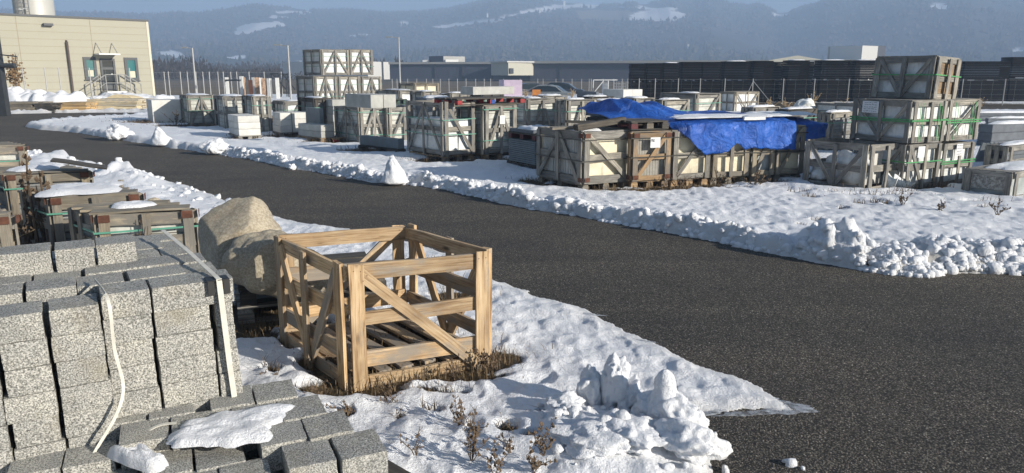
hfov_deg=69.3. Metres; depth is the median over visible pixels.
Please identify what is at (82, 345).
granite block
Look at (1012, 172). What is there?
tile crate
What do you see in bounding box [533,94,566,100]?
tile crate
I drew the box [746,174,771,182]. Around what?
wooden pallet
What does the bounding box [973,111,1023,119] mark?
slab pack
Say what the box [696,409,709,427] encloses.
snow lump
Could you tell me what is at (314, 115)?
slab pack
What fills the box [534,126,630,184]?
tile crate
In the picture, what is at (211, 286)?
corner protector
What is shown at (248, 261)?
boulder
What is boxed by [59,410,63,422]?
granite block
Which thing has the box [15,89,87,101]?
snow heap
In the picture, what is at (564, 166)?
upright slabs
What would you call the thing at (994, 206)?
dead plant
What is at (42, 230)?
dead plant
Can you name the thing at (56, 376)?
granite block
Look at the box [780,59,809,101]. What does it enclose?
board stack
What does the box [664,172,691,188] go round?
dead plant
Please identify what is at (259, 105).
tile crate
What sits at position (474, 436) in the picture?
dead plant
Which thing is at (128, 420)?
granite block
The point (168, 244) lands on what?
granite block
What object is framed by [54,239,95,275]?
granite block
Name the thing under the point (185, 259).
granite block
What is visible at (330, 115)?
slab pack
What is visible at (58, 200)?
tile crate
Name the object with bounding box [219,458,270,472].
granite block
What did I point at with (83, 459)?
granite block
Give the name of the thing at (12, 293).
granite block
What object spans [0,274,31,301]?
granite block
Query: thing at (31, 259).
granite block
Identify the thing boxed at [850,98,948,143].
tile crate
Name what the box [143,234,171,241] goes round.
granite block
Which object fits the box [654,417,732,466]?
snow lump
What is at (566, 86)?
parked car
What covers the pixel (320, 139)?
wooden pallet
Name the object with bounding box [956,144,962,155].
paper sheet
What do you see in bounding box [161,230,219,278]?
strap
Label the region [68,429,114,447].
granite block
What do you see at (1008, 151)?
tile crate
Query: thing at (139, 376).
granite block
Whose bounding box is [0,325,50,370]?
granite block
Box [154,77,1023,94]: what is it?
ground
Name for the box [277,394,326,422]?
granite block
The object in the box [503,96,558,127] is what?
tile crate
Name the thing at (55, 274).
granite block
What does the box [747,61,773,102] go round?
board stack
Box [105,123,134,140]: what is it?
snow lump
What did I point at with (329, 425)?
granite block
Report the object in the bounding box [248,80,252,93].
stone slab
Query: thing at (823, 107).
tile crate
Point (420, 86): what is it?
tile crate
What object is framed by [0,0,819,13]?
sky
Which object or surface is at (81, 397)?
granite block
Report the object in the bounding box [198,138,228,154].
snow lump
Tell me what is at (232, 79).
crossbar
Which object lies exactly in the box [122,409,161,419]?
granite block
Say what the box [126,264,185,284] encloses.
granite block
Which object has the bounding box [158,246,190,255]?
granite block
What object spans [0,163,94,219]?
tile crate
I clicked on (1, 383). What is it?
granite block
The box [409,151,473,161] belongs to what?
wooden pallet
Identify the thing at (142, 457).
snow ridge
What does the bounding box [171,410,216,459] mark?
granite block
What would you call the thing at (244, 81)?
stone slab
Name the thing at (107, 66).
door
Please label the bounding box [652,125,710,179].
tile crate
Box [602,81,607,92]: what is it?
liquid tank
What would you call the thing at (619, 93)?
slab pack
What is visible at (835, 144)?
broken crate
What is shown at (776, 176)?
wooden pallet
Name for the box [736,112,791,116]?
snow patch
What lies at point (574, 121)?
loose board
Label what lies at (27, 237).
dead plant
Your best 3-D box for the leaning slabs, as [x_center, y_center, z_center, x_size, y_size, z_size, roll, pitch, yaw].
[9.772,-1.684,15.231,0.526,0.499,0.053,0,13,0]
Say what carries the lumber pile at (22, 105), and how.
on the snow ground at (573, 339)
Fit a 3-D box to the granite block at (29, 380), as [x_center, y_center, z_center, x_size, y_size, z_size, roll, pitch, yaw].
[-2.118,0.603,3.261,0.173,0.120,0.204,-7,14,-30]
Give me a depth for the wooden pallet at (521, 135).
14.62 m
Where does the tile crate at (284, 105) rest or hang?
on the road
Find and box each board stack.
[628,64,645,95]
[644,63,662,100]
[660,62,680,93]
[678,62,701,91]
[700,62,721,92]
[720,60,751,98]
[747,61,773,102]
[763,62,782,100]
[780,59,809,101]
[799,62,814,98]
[812,59,851,101]
[846,59,875,101]
[956,62,962,97]
[957,61,1010,101]
[1001,57,1023,100]
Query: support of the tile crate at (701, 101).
on the road
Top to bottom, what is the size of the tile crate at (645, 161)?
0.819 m
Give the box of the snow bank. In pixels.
[854,232,1023,278]
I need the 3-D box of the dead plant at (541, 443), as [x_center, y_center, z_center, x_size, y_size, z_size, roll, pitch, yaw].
[0.163,0.954,3.510,0.177,0.190,0.110,-11,17,-41]
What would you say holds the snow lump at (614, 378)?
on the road
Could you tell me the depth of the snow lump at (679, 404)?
3.82 m
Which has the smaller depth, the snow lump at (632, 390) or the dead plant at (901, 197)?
the snow lump at (632, 390)
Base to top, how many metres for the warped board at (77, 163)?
0.112 m
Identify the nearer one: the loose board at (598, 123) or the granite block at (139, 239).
the granite block at (139, 239)
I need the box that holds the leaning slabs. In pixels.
[974,142,998,161]
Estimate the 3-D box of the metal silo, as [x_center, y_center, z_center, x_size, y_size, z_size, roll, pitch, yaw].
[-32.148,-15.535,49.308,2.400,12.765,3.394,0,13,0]
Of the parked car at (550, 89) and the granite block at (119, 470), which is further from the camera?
the parked car at (550, 89)
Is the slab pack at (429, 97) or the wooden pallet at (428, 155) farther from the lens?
the slab pack at (429, 97)
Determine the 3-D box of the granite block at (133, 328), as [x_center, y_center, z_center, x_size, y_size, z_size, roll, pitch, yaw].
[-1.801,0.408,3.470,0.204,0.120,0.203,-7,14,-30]
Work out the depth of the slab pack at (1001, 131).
18.66 m
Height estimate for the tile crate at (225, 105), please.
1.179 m
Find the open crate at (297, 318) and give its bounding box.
[273,223,491,391]
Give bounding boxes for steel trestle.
[270,73,285,89]
[281,74,295,96]
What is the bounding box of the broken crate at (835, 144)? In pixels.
[803,138,904,187]
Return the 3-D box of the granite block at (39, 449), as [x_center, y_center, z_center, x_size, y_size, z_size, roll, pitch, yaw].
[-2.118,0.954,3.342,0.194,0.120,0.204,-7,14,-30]
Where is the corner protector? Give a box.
[204,275,230,295]
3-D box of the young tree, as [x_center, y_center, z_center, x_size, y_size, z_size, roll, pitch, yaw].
[-26.060,-8.171,38.896,1.148,2.900,1.227,0,13,0]
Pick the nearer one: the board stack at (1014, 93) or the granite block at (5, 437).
the granite block at (5, 437)
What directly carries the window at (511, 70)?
in the cream annex
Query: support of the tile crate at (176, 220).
on the road
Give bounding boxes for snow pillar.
[647,369,677,417]
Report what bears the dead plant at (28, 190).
on the snow ground at (573, 339)
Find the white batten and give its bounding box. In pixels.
[743,117,765,119]
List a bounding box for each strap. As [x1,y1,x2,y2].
[93,278,124,452]
[147,422,176,430]
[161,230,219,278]
[216,278,236,396]
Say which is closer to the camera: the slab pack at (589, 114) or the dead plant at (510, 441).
the dead plant at (510, 441)
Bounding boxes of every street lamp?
[181,47,196,92]
[273,44,291,98]
[385,36,400,82]
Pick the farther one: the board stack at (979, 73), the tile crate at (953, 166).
the board stack at (979, 73)
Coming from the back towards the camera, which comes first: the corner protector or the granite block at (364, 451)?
the corner protector
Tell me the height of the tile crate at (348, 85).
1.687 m
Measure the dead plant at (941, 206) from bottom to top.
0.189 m
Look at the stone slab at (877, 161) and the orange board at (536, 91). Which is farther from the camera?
the orange board at (536, 91)
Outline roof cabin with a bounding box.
[423,56,464,61]
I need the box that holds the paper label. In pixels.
[650,137,660,147]
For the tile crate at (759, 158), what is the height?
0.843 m
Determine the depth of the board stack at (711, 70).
46.34 m
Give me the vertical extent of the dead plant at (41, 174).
0.797 m
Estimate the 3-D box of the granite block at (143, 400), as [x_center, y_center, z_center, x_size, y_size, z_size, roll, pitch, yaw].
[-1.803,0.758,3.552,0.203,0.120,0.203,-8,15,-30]
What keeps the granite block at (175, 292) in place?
on the granite block at (171, 322)
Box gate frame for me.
[593,80,608,91]
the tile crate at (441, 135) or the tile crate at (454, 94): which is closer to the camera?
the tile crate at (441, 135)
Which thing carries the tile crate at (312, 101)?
on the road
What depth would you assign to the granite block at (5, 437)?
3.17 m
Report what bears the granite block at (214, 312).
on the granite block at (218, 336)
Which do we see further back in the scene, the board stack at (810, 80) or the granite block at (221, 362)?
the board stack at (810, 80)
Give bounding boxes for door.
[99,59,117,90]
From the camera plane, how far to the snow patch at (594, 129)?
12.16 m
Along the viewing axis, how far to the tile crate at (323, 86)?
40.62 m
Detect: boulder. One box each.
[198,196,281,269]
[221,229,310,296]
[273,249,328,301]
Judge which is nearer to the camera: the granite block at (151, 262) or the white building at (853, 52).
the granite block at (151, 262)
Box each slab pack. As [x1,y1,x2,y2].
[146,98,183,122]
[228,114,260,135]
[272,111,305,132]
[298,123,333,137]
[305,107,323,123]
[325,99,334,134]
[328,99,344,105]
[345,93,395,107]
[360,135,403,148]
[416,95,452,117]
[460,86,513,94]
[508,138,535,164]
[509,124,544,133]
[577,91,598,100]
[586,112,604,116]
[603,89,641,97]
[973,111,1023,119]
[976,120,1023,144]
[985,116,1023,123]
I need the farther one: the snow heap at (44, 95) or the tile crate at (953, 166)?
the snow heap at (44, 95)
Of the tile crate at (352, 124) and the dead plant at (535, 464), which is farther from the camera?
the tile crate at (352, 124)
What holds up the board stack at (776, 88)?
on the road
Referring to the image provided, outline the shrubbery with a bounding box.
[152,55,406,78]
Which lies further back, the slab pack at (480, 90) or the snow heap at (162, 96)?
the snow heap at (162, 96)
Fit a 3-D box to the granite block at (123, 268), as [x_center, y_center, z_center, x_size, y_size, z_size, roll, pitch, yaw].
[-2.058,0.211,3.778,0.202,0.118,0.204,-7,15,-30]
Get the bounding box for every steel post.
[225,77,229,93]
[239,76,243,94]
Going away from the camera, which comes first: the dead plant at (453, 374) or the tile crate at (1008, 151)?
the dead plant at (453, 374)
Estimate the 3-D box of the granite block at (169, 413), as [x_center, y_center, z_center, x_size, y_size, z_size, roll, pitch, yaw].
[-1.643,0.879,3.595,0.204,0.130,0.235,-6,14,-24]
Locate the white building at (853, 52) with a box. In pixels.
[825,46,885,79]
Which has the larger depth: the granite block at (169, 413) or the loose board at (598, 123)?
the loose board at (598, 123)
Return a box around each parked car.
[522,83,540,90]
[522,85,575,95]
[547,82,584,93]
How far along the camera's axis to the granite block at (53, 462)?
3.18 m
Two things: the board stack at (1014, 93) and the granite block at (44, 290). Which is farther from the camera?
the board stack at (1014, 93)
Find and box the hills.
[0,0,1023,73]
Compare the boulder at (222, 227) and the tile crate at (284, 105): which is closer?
the boulder at (222, 227)
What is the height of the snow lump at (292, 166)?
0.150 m
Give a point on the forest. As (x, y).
(530, 55)
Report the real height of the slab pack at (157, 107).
0.878 m
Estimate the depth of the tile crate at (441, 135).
16.06 m
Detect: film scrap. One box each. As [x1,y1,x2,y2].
[881,172,899,187]
[894,174,911,187]
[903,178,916,187]
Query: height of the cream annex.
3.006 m
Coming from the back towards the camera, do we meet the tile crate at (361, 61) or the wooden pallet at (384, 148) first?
the tile crate at (361, 61)
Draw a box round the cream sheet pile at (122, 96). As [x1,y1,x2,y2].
[107,94,142,97]
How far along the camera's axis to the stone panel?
11.36 m
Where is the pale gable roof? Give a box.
[768,55,820,65]
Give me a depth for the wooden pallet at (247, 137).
21.04 m
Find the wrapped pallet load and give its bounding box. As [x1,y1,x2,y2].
[499,80,521,95]
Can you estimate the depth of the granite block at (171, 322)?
3.51 m
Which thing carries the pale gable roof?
on the dark hall at (617, 71)
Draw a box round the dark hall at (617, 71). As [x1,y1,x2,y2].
[530,59,875,81]
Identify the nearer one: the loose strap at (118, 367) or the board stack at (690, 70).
the loose strap at (118, 367)
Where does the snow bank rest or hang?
on the road
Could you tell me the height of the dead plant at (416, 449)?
0.159 m
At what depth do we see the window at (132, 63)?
47.85 m
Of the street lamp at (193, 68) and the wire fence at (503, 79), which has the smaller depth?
the street lamp at (193, 68)
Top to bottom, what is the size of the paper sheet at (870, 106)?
0.190 m
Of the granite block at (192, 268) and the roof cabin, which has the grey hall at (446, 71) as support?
the roof cabin
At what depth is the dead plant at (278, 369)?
4.57 m
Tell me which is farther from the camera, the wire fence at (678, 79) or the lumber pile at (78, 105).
the wire fence at (678, 79)
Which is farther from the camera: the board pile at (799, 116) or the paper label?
the board pile at (799, 116)
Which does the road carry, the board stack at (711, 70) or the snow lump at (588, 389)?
the snow lump at (588, 389)
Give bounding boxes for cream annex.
[490,61,533,74]
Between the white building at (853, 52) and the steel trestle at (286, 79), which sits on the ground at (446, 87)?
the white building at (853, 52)
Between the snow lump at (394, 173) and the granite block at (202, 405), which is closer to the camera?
the granite block at (202, 405)
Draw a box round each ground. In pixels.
[11,93,1023,472]
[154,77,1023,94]
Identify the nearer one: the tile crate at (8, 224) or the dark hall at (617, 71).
the tile crate at (8, 224)
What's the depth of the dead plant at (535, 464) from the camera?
3.46 m
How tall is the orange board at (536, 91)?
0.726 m
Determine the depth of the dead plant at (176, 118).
26.29 m
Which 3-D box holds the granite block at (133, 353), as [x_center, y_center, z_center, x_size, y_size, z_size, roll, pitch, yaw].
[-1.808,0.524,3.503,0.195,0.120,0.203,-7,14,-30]
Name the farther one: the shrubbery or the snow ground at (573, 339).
the shrubbery
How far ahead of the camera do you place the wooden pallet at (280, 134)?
22.17 m
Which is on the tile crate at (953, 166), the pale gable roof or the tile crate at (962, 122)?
the tile crate at (962, 122)
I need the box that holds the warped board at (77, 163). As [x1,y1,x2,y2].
[50,158,107,169]
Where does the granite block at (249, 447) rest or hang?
on the granite block
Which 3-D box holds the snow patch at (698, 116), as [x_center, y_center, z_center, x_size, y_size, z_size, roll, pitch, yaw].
[3.447,-2.134,13.042,1.902,0.039,0.974,-6,14,-24]
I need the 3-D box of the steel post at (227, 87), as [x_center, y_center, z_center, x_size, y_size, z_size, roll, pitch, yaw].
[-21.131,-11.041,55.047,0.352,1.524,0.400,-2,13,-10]
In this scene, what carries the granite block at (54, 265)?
on the granite block
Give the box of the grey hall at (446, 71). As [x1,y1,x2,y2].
[388,62,529,80]
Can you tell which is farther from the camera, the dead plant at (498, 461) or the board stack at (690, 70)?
the board stack at (690, 70)
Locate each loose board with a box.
[549,125,607,129]
[565,120,590,122]
[573,117,625,130]
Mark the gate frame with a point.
(599, 85)
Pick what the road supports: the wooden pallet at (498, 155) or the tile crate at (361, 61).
the wooden pallet at (498, 155)
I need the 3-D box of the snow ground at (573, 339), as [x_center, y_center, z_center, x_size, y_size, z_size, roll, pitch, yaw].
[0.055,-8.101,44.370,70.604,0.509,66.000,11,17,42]
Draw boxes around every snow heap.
[7,86,31,100]
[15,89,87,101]
[87,95,106,98]
[100,92,145,97]
[138,93,174,98]
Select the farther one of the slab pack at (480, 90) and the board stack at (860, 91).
the board stack at (860, 91)
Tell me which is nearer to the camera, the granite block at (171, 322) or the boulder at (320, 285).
the granite block at (171, 322)
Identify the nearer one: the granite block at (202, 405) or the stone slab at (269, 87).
the granite block at (202, 405)
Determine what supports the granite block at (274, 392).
on the granite block
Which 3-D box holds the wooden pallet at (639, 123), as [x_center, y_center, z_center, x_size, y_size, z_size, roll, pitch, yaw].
[2.127,-1.910,12.548,0.694,0.148,0.909,-4,13,-17]
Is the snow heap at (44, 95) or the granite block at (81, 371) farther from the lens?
the snow heap at (44, 95)
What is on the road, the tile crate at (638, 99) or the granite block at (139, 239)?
the tile crate at (638, 99)
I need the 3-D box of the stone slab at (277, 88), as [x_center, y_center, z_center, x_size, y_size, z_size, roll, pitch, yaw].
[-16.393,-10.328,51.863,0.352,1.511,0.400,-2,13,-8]
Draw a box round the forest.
[0,0,1023,73]
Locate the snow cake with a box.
[165,403,294,448]
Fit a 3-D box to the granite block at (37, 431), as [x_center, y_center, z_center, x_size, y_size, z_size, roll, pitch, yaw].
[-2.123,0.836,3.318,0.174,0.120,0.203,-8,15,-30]
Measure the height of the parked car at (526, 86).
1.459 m
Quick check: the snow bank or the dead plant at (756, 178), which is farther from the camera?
the dead plant at (756, 178)
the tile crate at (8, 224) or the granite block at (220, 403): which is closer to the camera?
the granite block at (220, 403)
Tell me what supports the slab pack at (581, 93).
on the road
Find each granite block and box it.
[0,242,53,280]
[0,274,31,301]
[0,283,25,304]
[0,300,45,344]
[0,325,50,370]
[0,359,3,398]
[0,384,6,425]
[0,424,11,452]
[0,433,14,472]
[4,377,58,424]
[5,351,55,397]
[7,450,64,472]
[13,411,61,448]
[14,423,66,460]
[26,276,76,313]
[34,270,81,294]
[44,313,50,338]
[48,293,101,336]
[50,321,105,362]
[53,260,56,269]
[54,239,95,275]
[54,363,59,387]
[56,355,107,387]
[58,388,61,409]
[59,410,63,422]
[60,366,113,413]
[62,439,119,472]
[63,404,116,437]
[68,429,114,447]
[76,272,124,307]
[85,262,129,280]
[95,234,137,264]
[98,279,151,319]
[101,312,153,345]
[105,338,153,369]
[105,414,145,444]
[107,362,157,393]
[107,468,139,472]
[113,382,161,418]
[119,418,170,470]
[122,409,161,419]
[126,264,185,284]
[127,254,180,269]
[133,235,145,242]
[135,240,162,250]
[136,249,160,257]
[142,448,193,472]
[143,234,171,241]
[147,269,233,312]
[149,399,195,433]
[151,305,210,336]
[153,327,213,360]
[155,351,215,384]
[158,240,180,251]
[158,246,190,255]
[158,373,218,407]
[160,394,209,411]
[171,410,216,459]
[175,253,205,264]
[181,262,216,273]
[190,469,217,472]
[194,445,245,472]
[209,301,233,326]
[210,385,254,411]
[211,318,236,349]
[213,339,239,373]
[216,369,242,396]
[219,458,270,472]
[231,402,273,451]
[252,379,297,404]
[256,420,306,471]
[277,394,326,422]
[282,439,337,472]
[302,410,353,447]
[331,428,387,472]
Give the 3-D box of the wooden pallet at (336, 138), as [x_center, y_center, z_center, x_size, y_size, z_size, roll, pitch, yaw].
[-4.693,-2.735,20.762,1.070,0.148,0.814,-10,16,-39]
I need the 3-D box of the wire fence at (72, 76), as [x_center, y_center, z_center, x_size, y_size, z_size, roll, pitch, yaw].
[-25.277,-7.806,39.051,9.579,2.119,0.056,-5,13,-21]
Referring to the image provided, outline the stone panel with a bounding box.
[970,169,1004,190]
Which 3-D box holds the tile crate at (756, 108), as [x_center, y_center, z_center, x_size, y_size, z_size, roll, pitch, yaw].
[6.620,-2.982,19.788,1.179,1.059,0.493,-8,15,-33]
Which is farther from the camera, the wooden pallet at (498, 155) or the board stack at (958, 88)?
the board stack at (958, 88)
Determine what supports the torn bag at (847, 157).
in the broken crate at (835, 144)
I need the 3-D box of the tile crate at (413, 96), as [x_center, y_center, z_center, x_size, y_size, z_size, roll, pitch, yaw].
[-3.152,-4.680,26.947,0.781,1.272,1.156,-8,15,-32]
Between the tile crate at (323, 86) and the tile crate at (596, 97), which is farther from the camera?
the tile crate at (323, 86)
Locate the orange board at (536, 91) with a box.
[532,89,540,95]
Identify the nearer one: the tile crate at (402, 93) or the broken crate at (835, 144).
the broken crate at (835, 144)
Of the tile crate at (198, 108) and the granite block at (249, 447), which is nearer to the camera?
the granite block at (249, 447)
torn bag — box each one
[793,98,814,107]
[809,166,827,181]
[826,150,873,184]
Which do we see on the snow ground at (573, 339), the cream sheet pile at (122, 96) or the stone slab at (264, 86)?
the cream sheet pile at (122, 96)
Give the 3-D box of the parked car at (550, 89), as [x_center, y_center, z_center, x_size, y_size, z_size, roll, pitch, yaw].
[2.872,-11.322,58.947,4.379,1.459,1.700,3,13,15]
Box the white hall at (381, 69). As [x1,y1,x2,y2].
[283,61,389,78]
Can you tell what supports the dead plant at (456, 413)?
on the snow ground at (573, 339)
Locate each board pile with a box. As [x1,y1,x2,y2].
[597,98,619,101]
[745,111,803,147]
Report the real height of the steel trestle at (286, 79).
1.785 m
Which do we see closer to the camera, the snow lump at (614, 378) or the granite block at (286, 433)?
the granite block at (286, 433)
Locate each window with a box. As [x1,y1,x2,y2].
[83,57,99,79]
[124,57,140,80]
[509,68,513,73]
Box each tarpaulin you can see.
[578,98,795,154]
[781,116,827,142]
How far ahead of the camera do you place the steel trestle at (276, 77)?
54.87 m
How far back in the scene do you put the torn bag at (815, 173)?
12.61 m
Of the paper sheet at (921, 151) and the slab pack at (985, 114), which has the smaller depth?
the paper sheet at (921, 151)
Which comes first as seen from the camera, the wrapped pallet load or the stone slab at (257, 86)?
the stone slab at (257, 86)
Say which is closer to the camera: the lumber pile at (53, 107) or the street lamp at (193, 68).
the lumber pile at (53, 107)
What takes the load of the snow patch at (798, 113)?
on the tarpaulin at (815, 130)
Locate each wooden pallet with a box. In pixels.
[228,133,261,138]
[234,283,368,323]
[238,251,386,306]
[272,131,297,136]
[297,135,333,142]
[330,136,347,142]
[358,144,405,151]
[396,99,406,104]
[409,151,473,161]
[434,96,524,105]
[473,152,509,159]
[506,160,535,168]
[508,131,536,140]
[538,176,627,189]
[608,118,668,129]
[616,179,667,187]
[668,177,707,186]
[707,176,745,184]
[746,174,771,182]
[771,173,799,181]
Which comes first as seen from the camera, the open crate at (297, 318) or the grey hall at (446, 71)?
the open crate at (297, 318)
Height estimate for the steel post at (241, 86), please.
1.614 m
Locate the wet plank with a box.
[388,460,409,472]
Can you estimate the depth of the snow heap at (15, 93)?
37.98 m
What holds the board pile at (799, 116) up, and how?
on the road
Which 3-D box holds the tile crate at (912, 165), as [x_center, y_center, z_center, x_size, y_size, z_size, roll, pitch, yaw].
[6.534,-1.259,12.729,0.966,0.768,1.169,-6,14,-26]
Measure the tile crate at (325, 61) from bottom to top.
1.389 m
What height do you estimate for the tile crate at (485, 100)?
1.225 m
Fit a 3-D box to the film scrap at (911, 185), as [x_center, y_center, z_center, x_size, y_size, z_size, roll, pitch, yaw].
[6.496,-0.865,12.154,0.240,0.182,0.071,4,13,19]
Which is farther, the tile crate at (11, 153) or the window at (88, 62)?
the window at (88, 62)
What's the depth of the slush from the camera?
4.25 m
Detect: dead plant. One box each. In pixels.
[17,216,38,243]
[18,172,33,239]
[20,153,38,241]
[31,185,45,240]
[34,170,50,241]
[129,218,151,235]
[161,110,183,125]
[260,366,285,374]
[304,380,327,394]
[325,354,336,364]
[326,399,355,416]
[380,381,400,403]
[398,426,423,455]
[443,353,461,381]
[449,395,465,425]
[459,419,488,460]
[461,404,488,430]
[473,347,500,373]
[476,439,511,472]
[495,427,513,449]
[526,446,556,472]
[528,417,556,456]
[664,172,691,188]
[701,170,733,186]
[742,169,770,184]
[780,99,791,107]
[895,191,912,203]
[937,200,945,210]
[988,198,1010,214]
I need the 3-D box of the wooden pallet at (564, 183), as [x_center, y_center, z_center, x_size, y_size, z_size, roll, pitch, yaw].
[1.205,-0.944,12.695,0.993,0.148,1.313,-8,15,-31]
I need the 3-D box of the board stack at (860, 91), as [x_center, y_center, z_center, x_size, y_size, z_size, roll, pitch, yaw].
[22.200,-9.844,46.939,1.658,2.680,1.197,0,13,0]
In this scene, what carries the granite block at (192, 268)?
on the granite block
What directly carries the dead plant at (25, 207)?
on the snow ground at (573, 339)
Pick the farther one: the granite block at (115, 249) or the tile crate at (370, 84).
the tile crate at (370, 84)
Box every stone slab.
[243,77,245,94]
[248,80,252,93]
[251,77,254,93]
[254,77,259,93]
[261,78,266,95]
[266,78,272,97]
[275,78,279,98]
[858,150,882,184]
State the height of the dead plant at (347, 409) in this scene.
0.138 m
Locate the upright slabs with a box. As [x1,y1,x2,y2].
[544,135,582,174]
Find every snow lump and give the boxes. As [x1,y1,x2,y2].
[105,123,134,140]
[151,127,171,146]
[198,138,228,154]
[288,164,296,169]
[380,155,408,184]
[544,390,585,411]
[548,418,630,458]
[576,364,601,406]
[600,352,630,407]
[607,415,666,455]
[616,375,639,409]
[631,390,651,415]
[646,391,708,426]
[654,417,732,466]
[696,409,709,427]
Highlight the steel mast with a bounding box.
[0,40,16,115]
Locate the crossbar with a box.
[225,79,240,80]
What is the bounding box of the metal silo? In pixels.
[12,0,54,14]
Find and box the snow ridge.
[107,440,168,472]
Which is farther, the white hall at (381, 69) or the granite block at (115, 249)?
the white hall at (381, 69)
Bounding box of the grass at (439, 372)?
[15,116,1012,434]
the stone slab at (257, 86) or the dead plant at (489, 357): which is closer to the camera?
the dead plant at (489, 357)
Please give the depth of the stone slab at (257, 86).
52.71 m
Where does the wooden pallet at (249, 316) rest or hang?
on the road
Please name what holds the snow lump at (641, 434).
on the snow ground at (573, 339)
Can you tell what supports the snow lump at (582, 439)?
on the snow ground at (573, 339)
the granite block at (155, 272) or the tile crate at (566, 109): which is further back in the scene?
the tile crate at (566, 109)
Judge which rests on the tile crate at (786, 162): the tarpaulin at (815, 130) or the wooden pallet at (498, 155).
the tarpaulin at (815, 130)
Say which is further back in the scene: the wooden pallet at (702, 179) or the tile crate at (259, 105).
the tile crate at (259, 105)
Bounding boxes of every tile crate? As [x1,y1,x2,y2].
[0,141,28,166]
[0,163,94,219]
[0,208,19,246]
[18,181,145,250]
[67,200,200,252]
[179,93,214,125]
[213,94,242,128]
[241,94,272,131]
[272,99,297,111]
[296,76,337,98]
[297,96,331,123]
[302,49,350,74]
[333,106,385,142]
[337,49,373,74]
[337,76,360,98]
[344,76,381,93]
[376,89,418,106]
[382,106,406,139]
[398,83,438,90]
[405,99,476,156]
[410,90,440,115]
[440,91,469,117]
[455,104,518,154]
[470,94,502,101]
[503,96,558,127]
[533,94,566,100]
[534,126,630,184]
[553,97,596,131]
[578,95,613,100]
[586,116,658,124]
[610,127,674,181]
[620,96,654,102]
[650,97,690,110]
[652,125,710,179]
[660,91,721,110]
[709,143,751,177]
[720,91,758,110]
[741,104,780,112]
[743,148,774,175]
[769,124,808,174]
[775,106,817,142]
[815,102,858,113]
[816,110,857,149]
[849,139,942,188]
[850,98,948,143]
[870,55,961,98]
[932,140,975,185]
[937,98,981,140]
[961,160,1023,195]
[983,140,1023,164]
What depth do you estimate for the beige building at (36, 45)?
45.69 m
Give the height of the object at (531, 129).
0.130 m
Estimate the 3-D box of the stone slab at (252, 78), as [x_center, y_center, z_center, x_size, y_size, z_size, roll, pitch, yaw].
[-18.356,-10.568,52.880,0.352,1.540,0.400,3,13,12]
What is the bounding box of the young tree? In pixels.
[5,54,28,86]
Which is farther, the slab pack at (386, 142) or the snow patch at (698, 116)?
the slab pack at (386, 142)
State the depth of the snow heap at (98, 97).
40.27 m
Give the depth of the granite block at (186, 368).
3.56 m
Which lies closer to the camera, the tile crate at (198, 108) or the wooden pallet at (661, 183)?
the wooden pallet at (661, 183)
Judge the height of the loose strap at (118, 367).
0.802 m
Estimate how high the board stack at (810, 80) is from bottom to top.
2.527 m
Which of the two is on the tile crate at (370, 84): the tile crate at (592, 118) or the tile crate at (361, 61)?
the tile crate at (361, 61)
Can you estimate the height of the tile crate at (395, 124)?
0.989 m
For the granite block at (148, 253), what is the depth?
4.05 m
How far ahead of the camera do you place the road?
6.02 m
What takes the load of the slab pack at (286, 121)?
on the wooden pallet at (280, 134)
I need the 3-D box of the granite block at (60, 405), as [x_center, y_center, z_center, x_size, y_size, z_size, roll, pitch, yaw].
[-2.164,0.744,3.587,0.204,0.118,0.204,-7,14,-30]
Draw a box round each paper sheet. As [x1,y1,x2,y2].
[862,101,878,112]
[917,146,925,157]
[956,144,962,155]
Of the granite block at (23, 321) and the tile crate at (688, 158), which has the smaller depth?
the granite block at (23, 321)
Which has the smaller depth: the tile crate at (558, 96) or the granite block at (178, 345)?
the granite block at (178, 345)
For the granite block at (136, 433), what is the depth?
3.30 m
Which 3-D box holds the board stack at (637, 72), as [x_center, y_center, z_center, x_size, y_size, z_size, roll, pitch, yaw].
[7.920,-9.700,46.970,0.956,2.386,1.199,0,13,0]
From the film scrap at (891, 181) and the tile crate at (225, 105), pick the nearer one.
the film scrap at (891, 181)
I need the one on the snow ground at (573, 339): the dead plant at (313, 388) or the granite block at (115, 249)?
the dead plant at (313, 388)
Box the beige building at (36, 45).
[0,13,155,96]
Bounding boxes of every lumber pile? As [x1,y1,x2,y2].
[9,101,52,110]
[33,102,62,112]
[56,101,97,109]
[86,98,153,109]
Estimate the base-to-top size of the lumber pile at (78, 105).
0.563 m
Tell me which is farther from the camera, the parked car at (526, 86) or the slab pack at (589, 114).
the parked car at (526, 86)
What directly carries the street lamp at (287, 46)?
on the road
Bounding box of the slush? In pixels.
[582,313,818,415]
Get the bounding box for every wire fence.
[21,68,131,98]
[153,72,296,95]
[392,79,627,91]
[638,78,1015,104]
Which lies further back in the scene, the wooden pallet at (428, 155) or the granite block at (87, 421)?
the wooden pallet at (428, 155)
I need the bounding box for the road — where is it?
[0,112,1023,472]
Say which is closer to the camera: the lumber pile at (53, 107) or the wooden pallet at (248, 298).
the wooden pallet at (248, 298)
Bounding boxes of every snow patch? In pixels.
[565,128,601,130]
[672,113,742,118]
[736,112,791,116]
[773,111,816,114]
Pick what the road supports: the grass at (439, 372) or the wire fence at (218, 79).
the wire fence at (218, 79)
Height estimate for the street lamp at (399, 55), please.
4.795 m

